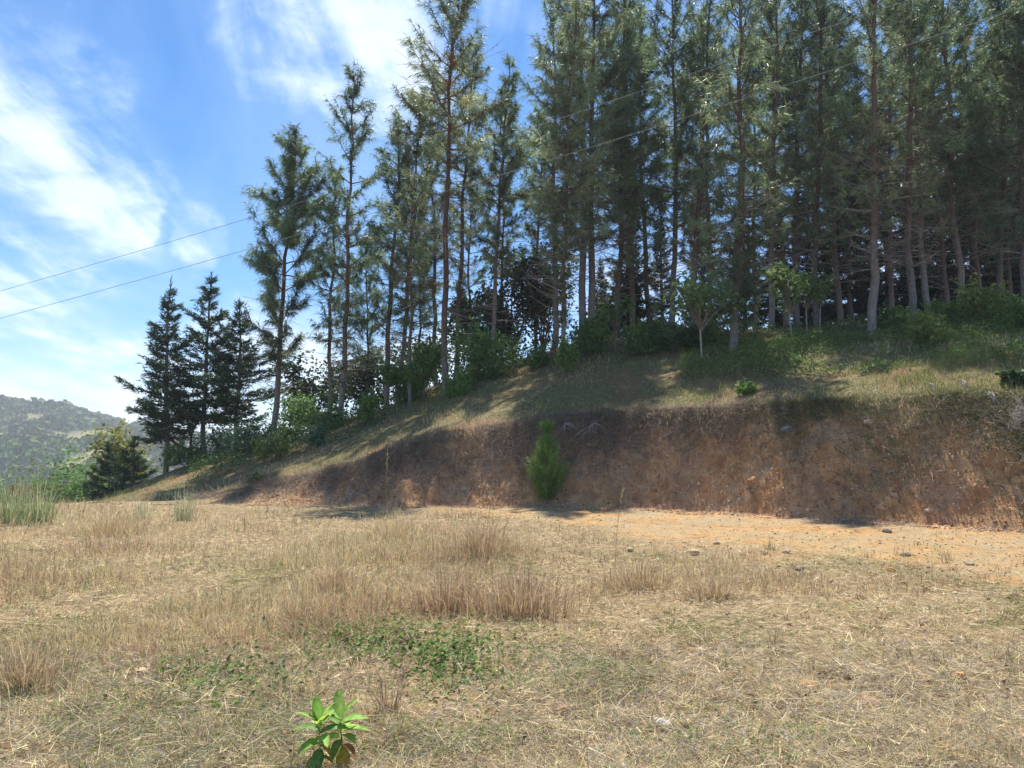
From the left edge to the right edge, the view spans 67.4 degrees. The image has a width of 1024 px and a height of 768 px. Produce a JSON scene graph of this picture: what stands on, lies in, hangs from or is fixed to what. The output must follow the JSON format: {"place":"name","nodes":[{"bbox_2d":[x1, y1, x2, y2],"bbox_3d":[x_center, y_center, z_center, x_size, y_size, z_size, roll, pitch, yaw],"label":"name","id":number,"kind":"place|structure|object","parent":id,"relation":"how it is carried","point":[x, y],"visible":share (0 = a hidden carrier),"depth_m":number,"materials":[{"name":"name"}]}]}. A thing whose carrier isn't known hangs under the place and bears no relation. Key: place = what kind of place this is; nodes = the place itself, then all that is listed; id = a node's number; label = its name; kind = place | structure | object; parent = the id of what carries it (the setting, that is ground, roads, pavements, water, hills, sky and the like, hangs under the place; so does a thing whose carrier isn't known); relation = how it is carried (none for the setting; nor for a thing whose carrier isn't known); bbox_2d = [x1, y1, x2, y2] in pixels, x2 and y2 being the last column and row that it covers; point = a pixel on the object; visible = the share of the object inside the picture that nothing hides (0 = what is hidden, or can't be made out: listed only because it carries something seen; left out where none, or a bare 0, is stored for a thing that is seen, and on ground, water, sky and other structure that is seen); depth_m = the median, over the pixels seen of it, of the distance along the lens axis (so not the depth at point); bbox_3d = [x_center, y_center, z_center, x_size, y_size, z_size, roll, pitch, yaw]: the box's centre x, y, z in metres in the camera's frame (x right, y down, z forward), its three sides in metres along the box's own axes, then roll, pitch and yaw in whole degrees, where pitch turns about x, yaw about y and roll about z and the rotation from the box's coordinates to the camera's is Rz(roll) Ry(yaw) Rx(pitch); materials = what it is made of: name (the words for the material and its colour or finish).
{"place":"outdoors","nodes":[
{"label":"outdoors","id":0,"kind":"place"},
{"bbox_2d":[0,409,214,485],"bbox_3d":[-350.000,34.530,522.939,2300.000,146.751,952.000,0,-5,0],"label":"distant hill","id":1,"kind":"structure","parent":0,"point":[76,432],"depth_m":451.74,"materials":[{"name":"green plant"}]},
{"bbox_2d":[0,394,269,498],"bbox_3d":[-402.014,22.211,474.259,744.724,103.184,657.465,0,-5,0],"label":"distant forest","id":2,"kind":"object","parent":1,"relation":"on","point":[17,441],"visible":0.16,"depth_m":448.17,"materials":[{"name":"green plant"}]},
{"bbox_2d":[0,0,1022,436],"label":"sky","id":3,"kind":"structure","parent":0,"point":[127,126],"materials":[{"name":"blue"}]},
{"bbox_2d":[0,491,1023,767],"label":"grass field ground","id":4,"kind":"structure","parent":0,"point":[484,698],"depth_m":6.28,"materials":[{"name":"beige plant"}]},
{"bbox_2d":[0,625,116,703],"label":"grass tussock","id":5,"kind":"object","parent":4,"relation":"on","point":[31,674],"depth_m":4.71,"materials":[{"name":"plant"}]},
{"bbox_2d":[42,497,168,538],"bbox_3d":[-7.142,2.285,13.584,2.335,0.870,1.894,-2,-5,21],"label":"grass tussock","id":6,"kind":"object","parent":4,"relation":"on","point":[114,529],"depth_m":13.49,"materials":[{"name":"plant"}]},
{"bbox_2d":[39,628,354,713],"bbox_3d":[-2.023,1.903,5.198,2.170,0.155,1.599,-1,-5,9],"label":"creeping vine cover","id":7,"kind":"object","parent":4,"relation":"on","point":[240,675],"visible":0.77,"depth_m":5.09,"materials":[{"name":"green plant"}]},
{"bbox_2d":[290,695,349,767],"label":"leafy seedling","id":8,"kind":"object","parent":4,"relation":"on","point":[320,716],"visible":1,"depth_m":3.65,"materials":[{"name":"green plant"}]},
{"bbox_2d":[311,688,369,767],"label":"leafy seedling","id":9,"kind":"object","parent":4,"relation":"on","point":[340,708],"visible":0.87,"depth_m":3.73,"materials":[{"name":"green plant"}]},
{"bbox_2d":[245,591,508,669],"bbox_3d":[-1.164,1.976,6.357,2.276,0.186,2.690,0,-5,0],"label":"creeping vine cover","id":10,"kind":"object","parent":4,"relation":"on","point":[382,641],"visible":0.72,"depth_m":5.95,"materials":[{"name":"green plant"}]},
{"bbox_2d":[318,610,566,701],"bbox_3d":[-0.481,1.924,5.637,1.820,0.177,2.201,0,-5,0],"label":"creeping vine cover","id":11,"kind":"object","parent":4,"relation":"on","point":[476,669],"visible":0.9,"depth_m":5.37,"materials":[{"name":"green plant"}]},
{"bbox_2d":[376,552,513,617],"bbox_3d":[-0.607,1.789,7.079,1.583,0.698,1.242,0,-5,0],"label":"grass tussock","id":12,"kind":"object","parent":4,"relation":"on","point":[458,584],"depth_m":7.05,"materials":[{"name":"plant"}]},
{"bbox_2d":[421,505,544,561],"bbox_3d":[-0.400,1.984,10.459,2.064,0.835,1.723,0,-5,0],"label":"grass tussock","id":13,"kind":"object","parent":4,"relation":"on","point":[475,541],"depth_m":10.38,"materials":[{"name":"plant"}]},
{"bbox_2d":[0,500,1023,767],"bbox_3d":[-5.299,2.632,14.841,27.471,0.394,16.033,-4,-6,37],"label":"lying straw","id":14,"kind":"object","parent":4,"relation":"on","point":[914,718],"visible":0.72,"depth_m":4.70,"materials":[{"name":"beige plant"}]},
{"bbox_2d":[0,536,1023,767],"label":"short tufts","id":15,"kind":"object","parent":4,"relation":"on","point":[942,555],"visible":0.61,"depth_m":4.61,"materials":[{"name":"plant"}]},
{"bbox_2d":[0,528,1023,767],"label":"weeds","id":16,"kind":"object","parent":4,"relation":"on","point":[477,705],"visible":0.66,"depth_m":4.63,"materials":[{"name":"green plant"}]},
{"bbox_2d":[434,547,604,626],"bbox_3d":[0.059,1.737,6.816,1.673,0.743,1.260,0,-5,0],"label":"grass tussock","id":17,"kind":"object","parent":4,"relation":"on","point":[519,603],"depth_m":6.74,"materials":[{"name":"plant"}]},
{"bbox_2d":[571,547,704,595],"bbox_3d":[1.339,1.970,8.259,1.433,0.545,1.124,-2,-5,26],"label":"grass tussock","id":18,"kind":"object","parent":4,"relation":"on","point":[641,575],"depth_m":8.17,"materials":[{"name":"plant"}]},
{"bbox_2d":[65,374,1023,533],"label":"earth bank","id":19,"kind":"structure","parent":0,"point":[719,497],"depth_m":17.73,"materials":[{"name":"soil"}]},
{"bbox_2d":[525,415,573,503],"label":"young pine","id":20,"kind":"object","parent":19,"relation":"on","point":[549,457],"visible":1,"depth_m":19.80,"materials":[{"name":"green plant"}]},
{"bbox_2d":[248,405,1023,532],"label":"bank clods","id":21,"kind":"object","parent":19,"relation":"on","point":[837,483],"visible":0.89,"depth_m":17.79,"materials":[{"name":"soil"}]},
{"bbox_2d":[405,417,1023,531],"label":"bank pebbles","id":22,"kind":"object","parent":19,"relation":"on","point":[738,499],"visible":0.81,"depth_m":16.92,"materials":[{"name":"stone"}]},
{"bbox_2d":[67,314,1023,502],"bbox_3d":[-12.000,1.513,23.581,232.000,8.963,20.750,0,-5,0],"label":"hillside","id":23,"kind":"structure","parent":0,"point":[576,400],"depth_m":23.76,"materials":[{"name":"green plant"}]},
{"bbox_2d":[114,276,211,473],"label":"cypress tree","id":24,"kind":"object","parent":23,"relation":"on","point":[165,418],"visible":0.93,"depth_m":32.83,"materials":[{"name":"green plant"}]},
{"bbox_2d":[149,272,256,460],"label":"cypress tree","id":25,"kind":"object","parent":23,"relation":"on","point":[202,386],"visible":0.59,"depth_m":33.92,"materials":[{"name":"green plant"}]},
{"bbox_2d":[186,297,291,452],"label":"cypress tree","id":26,"kind":"object","parent":23,"relation":"on","point":[235,401],"visible":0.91,"depth_m":33.32,"materials":[{"name":"green plant"}]},
{"bbox_2d":[218,412,280,453],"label":"bush","id":27,"kind":"object","parent":23,"relation":"on","point":[245,433],"visible":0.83,"depth_m":29.66,"materials":[{"name":"green plant"}]},
{"bbox_2d":[234,121,338,437],"bbox_3d":[-9.377,-4.173,31.223,4.629,13.904,4.501,-1,-5,15],"label":"pine tree","id":28,"kind":"object","parent":23,"relation":"on","point":[268,262],"visible":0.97,"depth_m":31.29,"materials":[{"name":"green plant"}]},
{"bbox_2d":[293,158,369,412],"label":"pine tree","id":29,"kind":"object","parent":23,"relation":"on","point":[330,322],"visible":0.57,"depth_m":31.80,"materials":[{"name":"green plant"}]},
{"bbox_2d":[303,55,397,415],"bbox_3d":[-6.542,-5.771,30.983,3.826,15.182,3.513,0,-5,0],"label":"pine tree","id":30,"kind":"object","parent":23,"relation":"on","point":[352,129],"visible":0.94,"depth_m":30.77,"materials":[{"name":"green plant"}]},
{"bbox_2d":[351,109,438,407],"bbox_3d":[-5.315,-5.368,33.720,3.829,14.026,4.357,-2,-5,26],"label":"pine tree","id":31,"kind":"object","parent":23,"relation":"on","point":[387,182],"visible":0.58,"depth_m":33.56,"materials":[{"name":"green plant"}]},
{"bbox_2d":[355,149,447,405],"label":"pine tree","id":32,"kind":"object","parent":23,"relation":"on","point":[419,265],"visible":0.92,"depth_m":29.49,"materials":[{"name":"green plant"}]},
{"bbox_2d":[390,332,453,398],"bbox_3d":[-3.136,-0.598,29.326,2.542,2.632,1.934,-2,-5,24],"label":"bush","id":33,"kind":"object","parent":23,"relation":"on","point":[423,367],"visible":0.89,"depth_m":28.96,"materials":[{"name":"green plant"}]},
{"bbox_2d":[382,0,517,397],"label":"pine tree","id":34,"kind":"object","parent":23,"relation":"on","point":[455,21],"visible":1,"depth_m":28.49,"materials":[{"name":"green plant"}]},
{"bbox_2d":[409,33,502,374],"bbox_3d":[-2.390,-7.870,33.989,4.206,16.458,3.693,-1,-5,17],"label":"pine tree","id":35,"kind":"object","parent":23,"relation":"on","point":[459,194],"visible":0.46,"depth_m":33.74,"materials":[{"name":"green plant"}]},
{"bbox_2d":[430,312,529,384],"bbox_3d":[-1.208,-1.167,28.798,3.910,2.771,3.485,2,-5,-27],"label":"bush","id":36,"kind":"object","parent":23,"relation":"on","point":[486,358],"visible":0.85,"depth_m":28.25,"materials":[{"name":"green plant"}]},
{"bbox_2d":[465,52,534,364],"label":"pine tree","id":37,"kind":"object","parent":23,"relation":"on","point":[514,163],"visible":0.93,"depth_m":32.66,"materials":[{"name":"green plant"}]},
{"bbox_2d":[502,0,597,348],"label":"pine tree","id":38,"kind":"object","parent":23,"relation":"on","point":[547,126],"visible":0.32,"depth_m":33.08,"materials":[{"name":"green plant"}]},
{"bbox_2d":[521,0,627,369],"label":"pine tree","id":39,"kind":"object","parent":23,"relation":"on","point":[565,165],"visible":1,"depth_m":27.63,"materials":[{"name":"green plant"}]},
{"bbox_2d":[501,0,662,331],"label":"pine tree","id":40,"kind":"object","parent":23,"relation":"on","point":[581,286],"visible":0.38,"depth_m":31.58,"materials":[{"name":"green plant"}]},
{"bbox_2d":[528,0,653,327],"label":"pine tree","id":41,"kind":"object","parent":23,"relation":"on","point":[617,25],"visible":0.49,"depth_m":31.84,"materials":[{"name":"green plant"}]},
{"bbox_2d":[569,311,614,353],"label":"bush","id":42,"kind":"object","parent":23,"relation":"on","point":[591,336],"visible":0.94,"depth_m":28.27,"materials":[{"name":"green plant"}]},
{"bbox_2d":[187,304,1023,479],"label":"forest undergrowth","id":43,"kind":"object","parent":23,"relation":"on","point":[236,455],"visible":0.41,"depth_m":28.16,"materials":[{"name":"green plant"}]},
{"bbox_2d":[587,0,681,338],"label":"pine tree","id":44,"kind":"object","parent":23,"relation":"on","point":[629,47],"visible":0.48,"depth_m":33.62,"materials":[{"name":"green plant"}]},
{"bbox_2d":[617,313,681,354],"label":"bush","id":45,"kind":"object","parent":23,"relation":"on","point":[638,339],"visible":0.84,"depth_m":27.35,"materials":[{"name":"green plant"}]},
{"bbox_2d":[643,314,707,354],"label":"bush","id":46,"kind":"object","parent":23,"relation":"on","point":[688,335],"visible":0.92,"depth_m":26.66,"materials":[{"name":"green plant"}]},
{"bbox_2d":[628,0,726,326],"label":"pine tree","id":47,"kind":"object","parent":23,"relation":"on","point":[662,199],"visible":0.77,"depth_m":32.79,"materials":[{"name":"green plant"}]},
{"bbox_2d":[648,0,754,325],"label":"pine tree","id":48,"kind":"object","parent":23,"relation":"on","point":[702,41],"visible":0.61,"depth_m":31.66,"materials":[{"name":"green plant"}]},
{"bbox_2d":[661,266,747,363],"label":"sapling tree","id":49,"kind":"object","parent":23,"relation":"on","point":[688,296],"visible":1,"depth_m":24.62,"materials":[{"name":"green plant"}]},
{"bbox_2d":[686,0,804,355],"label":"pine tree","id":50,"kind":"object","parent":23,"relation":"on","point":[738,263],"visible":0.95,"depth_m":26.07,"materials":[{"name":"green plant"}]},
{"bbox_2d":[714,0,822,328],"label":"pine tree","id":51,"kind":"object","parent":23,"relation":"on","point":[769,15],"visible":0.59,"depth_m":31.59,"materials":[{"name":"green plant"}]},
{"bbox_2d":[759,258,815,344],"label":"sapling tree","id":52,"kind":"object","parent":23,"relation":"on","point":[780,277],"visible":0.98,"depth_m":26.20,"materials":[{"name":"green plant"}]},
{"bbox_2d":[745,0,851,328],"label":"pine tree","id":53,"kind":"object","parent":23,"relation":"on","point":[797,220],"visible":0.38,"depth_m":32.29,"materials":[{"name":"green plant"}]},
{"bbox_2d":[761,0,865,328],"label":"pine tree","id":54,"kind":"object","parent":23,"relation":"on","point":[817,161],"visible":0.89,"depth_m":30.17,"materials":[{"name":"green plant"}]},
{"bbox_2d":[679,316,1023,378],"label":"bramble ground cover","id":55,"kind":"object","parent":23,"relation":"on","point":[799,342],"visible":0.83,"depth_m":23.05,"materials":[{"name":"green plant"}]},
{"bbox_2d":[812,0,942,335],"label":"pine tree","id":56,"kind":"object","parent":23,"relation":"on","point":[873,187],"visible":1,"depth_m":27.28,"materials":[{"name":"green plant"}]},
{"bbox_2d":[849,0,974,324],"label":"pine tree","id":57,"kind":"object","parent":23,"relation":"on","point":[911,284],"visible":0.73,"depth_m":28.53,"materials":[{"name":"green plant"}]},
{"bbox_2d":[864,0,970,316],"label":"pine tree","id":58,"kind":"object","parent":23,"relation":"on","point":[924,283],"visible":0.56,"depth_m":29.34,"materials":[{"name":"green plant"}]},
{"bbox_2d":[895,308,956,348],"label":"bush","id":59,"kind":"object","parent":23,"relation":"on","point":[925,331],"visible":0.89,"depth_m":22.43,"materials":[{"name":"green plant"}]},
{"bbox_2d":[882,0,1019,306],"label":"pine tree","id":60,"kind":"object","parent":23,"relation":"on","point":[951,165],"visible":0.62,"depth_m":30.15,"materials":[{"name":"green plant"}]},
{"bbox_2d":[933,0,1023,306],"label":"pine tree","id":61,"kind":"object","parent":23,"relation":"on","point":[1002,130],"visible":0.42,"depth_m":30.50,"materials":[{"name":"green plant"}]},
{"bbox_2d":[934,1,1023,304],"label":"pine tree","id":62,"kind":"object","parent":23,"relation":"on","point":[1006,159],"visible":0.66,"depth_m":29.12,"materials":[{"name":"green plant"}]},
{"bbox_2d":[953,272,1018,329],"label":"bush","id":63,"kind":"object","parent":23,"relation":"on","point":[979,303],"visible":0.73,"depth_m":25.48,"materials":[{"name":"green plant"}]},
{"bbox_2d":[973,0,1023,233],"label":"pine tree","id":64,"kind":"object","parent":23,"relation":"on","point":[1009,63],"visible":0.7,"depth_m":28.68,"materials":[{"name":"green plant"}]},
{"bbox_2d":[83,501,1023,583],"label":"dirt track","id":65,"kind":"structure","parent":0,"point":[794,527],"depth_m":13.04,"materials":[{"name":"soil"}]},
{"bbox_2d":[434,507,1023,596],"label":"track pebbles","id":66,"kind":"object","parent":65,"relation":"on","point":[873,550],"visible":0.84,"depth_m":12.37,"materials":[{"name":"stone"}]},
{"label":"hilltop ground","id":67,"kind":"structure","parent":0,"visible":0},
{"bbox_2d":[1,437,112,502],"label":"bush","id":68,"kind":"object","parent":67,"relation":"on","point":[66,474],"visible":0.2,"depth_m":44.70,"materials":[{"name":"green plant"}]},
{"bbox_2d":[80,442,127,500],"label":"cypress tree","id":69,"kind":"object","parent":67,"relation":"on","point":[105,468],"visible":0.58,"depth_m":36.52,"materials":[{"name":"green plant"}]},
{"bbox_2d":[81,418,162,493],"bbox_3d":[-20.030,4.226,39.492,3.891,5.000,3.131,2,-5,-19],"label":"bush","id":70,"kind":"object","parent":67,"relation":"on","point":[119,439],"visible":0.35,"depth_m":39.17,"materials":[{"name":"green plant"}]},
{"bbox_2d":[102,435,157,493],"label":"bush","id":71,"kind":"object","parent":67,"relation":"on","point":[134,461],"visible":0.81,"depth_m":35.58,"materials":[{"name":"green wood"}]},
{"bbox_2d":[271,348,357,429],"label":"broadleaf tree","id":72,"kind":"object","parent":67,"relation":"on","point":[296,369],"visible":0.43,"depth_m":36.15,"materials":[{"name":"green plant"}]},
{"bbox_2d":[326,345,397,416],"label":"broadleaf tree","id":73,"kind":"object","parent":67,"relation":"on","point":[361,387],"visible":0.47,"depth_m":36.68,"materials":[{"name":"green plant"}]},
{"bbox_2d":[344,233,388,398],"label":"pine tree","id":74,"kind":"object","parent":67,"relation":"on","point":[368,331],"visible":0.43,"depth_m":36.07,"materials":[{"name":"green plant"}]},
{"bbox_2d":[366,94,460,400],"bbox_3d":[-4.397,-5.843,34.034,4.423,14.627,4.364,0,-5,0],"label":"pine tree","id":75,"kind":"object","parent":67,"relation":"on","point":[390,203],"visible":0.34,"depth_m":33.97,"materials":[{"name":"green plant"}]},
{"bbox_2d":[396,83,468,385],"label":"pine tree","id":76,"kind":"object","parent":67,"relation":"on","point":[438,242],"visible":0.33,"depth_m":34.81,"materials":[{"name":"green plant"}]},
{"bbox_2d":[432,164,501,348],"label":"pine tree","id":77,"kind":"object","parent":67,"relation":"on","point":[472,217],"visible":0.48,"depth_m":37.43,"materials":[{"name":"green plant"}]},
{"bbox_2d":[474,103,538,355],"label":"pine tree","id":78,"kind":"object","parent":67,"relation":"on","point":[518,235],"visible":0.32,"depth_m":35.93,"materials":[{"name":"green plant"}]},
{"bbox_2d":[460,239,560,359],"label":"broadleaf tree","id":79,"kind":"object","parent":67,"relation":"on","point":[523,287],"visible":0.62,"depth_m":35.94,"materials":[{"name":"green plant"}]},
{"bbox_2d":[496,99,562,352],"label":"pine tree","id":80,"kind":"object","parent":67,"relation":"on","point":[529,229],"visible":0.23,"depth_m":37.76,"materials":[{"name":"green plant"}]},
{"bbox_2d":[513,240,578,348],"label":"broadleaf tree","id":81,"kind":"object","parent":67,"relation":"on","point":[548,324],"visible":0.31,"depth_m":37.06,"materials":[{"name":"green plant"}]},
{"bbox_2d":[575,261,666,339],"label":"broadleaf tree","id":82,"kind":"object","parent":67,"relation":"on","point":[639,311],"visible":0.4,"depth_m":36.67,"materials":[{"name":"green plant"}]},
{"bbox_2d":[587,0,671,329],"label":"pine tree","id":83,"kind":"object","parent":67,"relation":"on","point":[631,287],"visible":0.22,"depth_m":35.79,"materials":[{"name":"green plant"}]},
{"bbox_2d":[604,1,691,320],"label":"pine tree","id":84,"kind":"object","parent":67,"relation":"on","point":[645,254],"visible":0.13,"depth_m":37.65,"materials":[{"name":"green plant"}]},
{"bbox_2d":[642,205,684,327],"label":"cypress tree","id":85,"kind":"object","parent":67,"relation":"on","point":[662,284],"visible":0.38,"depth_m":40.36,"materials":[{"name":"green plant"}]},
{"bbox_2d":[648,0,759,326],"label":"pine tree","id":86,"kind":"object","parent":67,"relation":"on","point":[722,185],"visible":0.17,"depth_m":36.89,"materials":[{"name":"green plant"}]},
{"bbox_2d":[722,0,820,327],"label":"pine tree","id":87,"kind":"object","parent":67,"relation":"on","point":[785,315],"visible":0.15,"depth_m":37.05,"materials":[{"name":"green plant"}]},
{"bbox_2d":[776,0,898,323],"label":"pine tree","id":88,"kind":"object","parent":67,"relation":"on","point":[839,304],"visible":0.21,"depth_m":34.99,"materials":[{"name":"green plant"}]},
{"bbox_2d":[792,116,887,326],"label":"cypress tree","id":89,"kind":"object","parent":67,"relation":"on","point":[862,297],"visible":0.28,"depth_m":37.89,"materials":[{"name":"green plant"}]},
{"bbox_2d":[793,27,892,321],"bbox_3d":[16.504,-9.901,37.897,5.675,17.340,5.520,5,-7,-44],"label":"pine tree","id":90,"kind":"object","parent":67,"relation":"on","point":[846,224],"visible":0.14,"depth_m":37.52,"materials":[{"name":"green plant"}]},
{"bbox_2d":[827,72,940,323],"bbox_3d":[18.709,-8.843,39.086,5.639,15.811,5.638,-3,-6,34],"label":"cypress tree","id":91,"kind":"object","parent":67,"relation":"on","point":[901,287],"visible":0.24,"depth_m":38.12,"materials":[{"name":"green plant"}]},
{"bbox_2d":[839,0,941,312],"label":"pine tree","id":92,"kind":"object","parent":67,"relation":"on","point":[891,294],"visible":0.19,"depth_m":36.15,"materials":[{"name":"green plant"}]},
{"bbox_2d":[863,0,993,306],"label":"pine tree","id":93,"kind":"object","parent":67,"relation":"on","point":[945,286],"visible":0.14,"depth_m":34.62,"materials":[{"name":"green plant"}]},
{"bbox_2d":[897,56,991,314],"bbox_3d":[21.691,-9.418,38.790,4.884,16.890,4.420,-2,-5,24],"label":"cypress tree","id":94,"kind":"object","parent":67,"relation":"on","point":[939,293],"visible":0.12,"depth_m":38.12,"materials":[{"name":"green plant"}]},
{"bbox_2d":[914,0,1021,309],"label":"pine tree","id":95,"kind":"object","parent":67,"relation":"on","point":[972,8],"visible":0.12,"depth_m":35.87,"materials":[{"name":"green plant"}]},
{"bbox_2d":[945,19,1021,306],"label":"pine tree","id":96,"kind":"object","parent":67,"relation":"on","point":[1008,276],"visible":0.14,"depth_m":37.01,"materials":[{"name":"green plant"}]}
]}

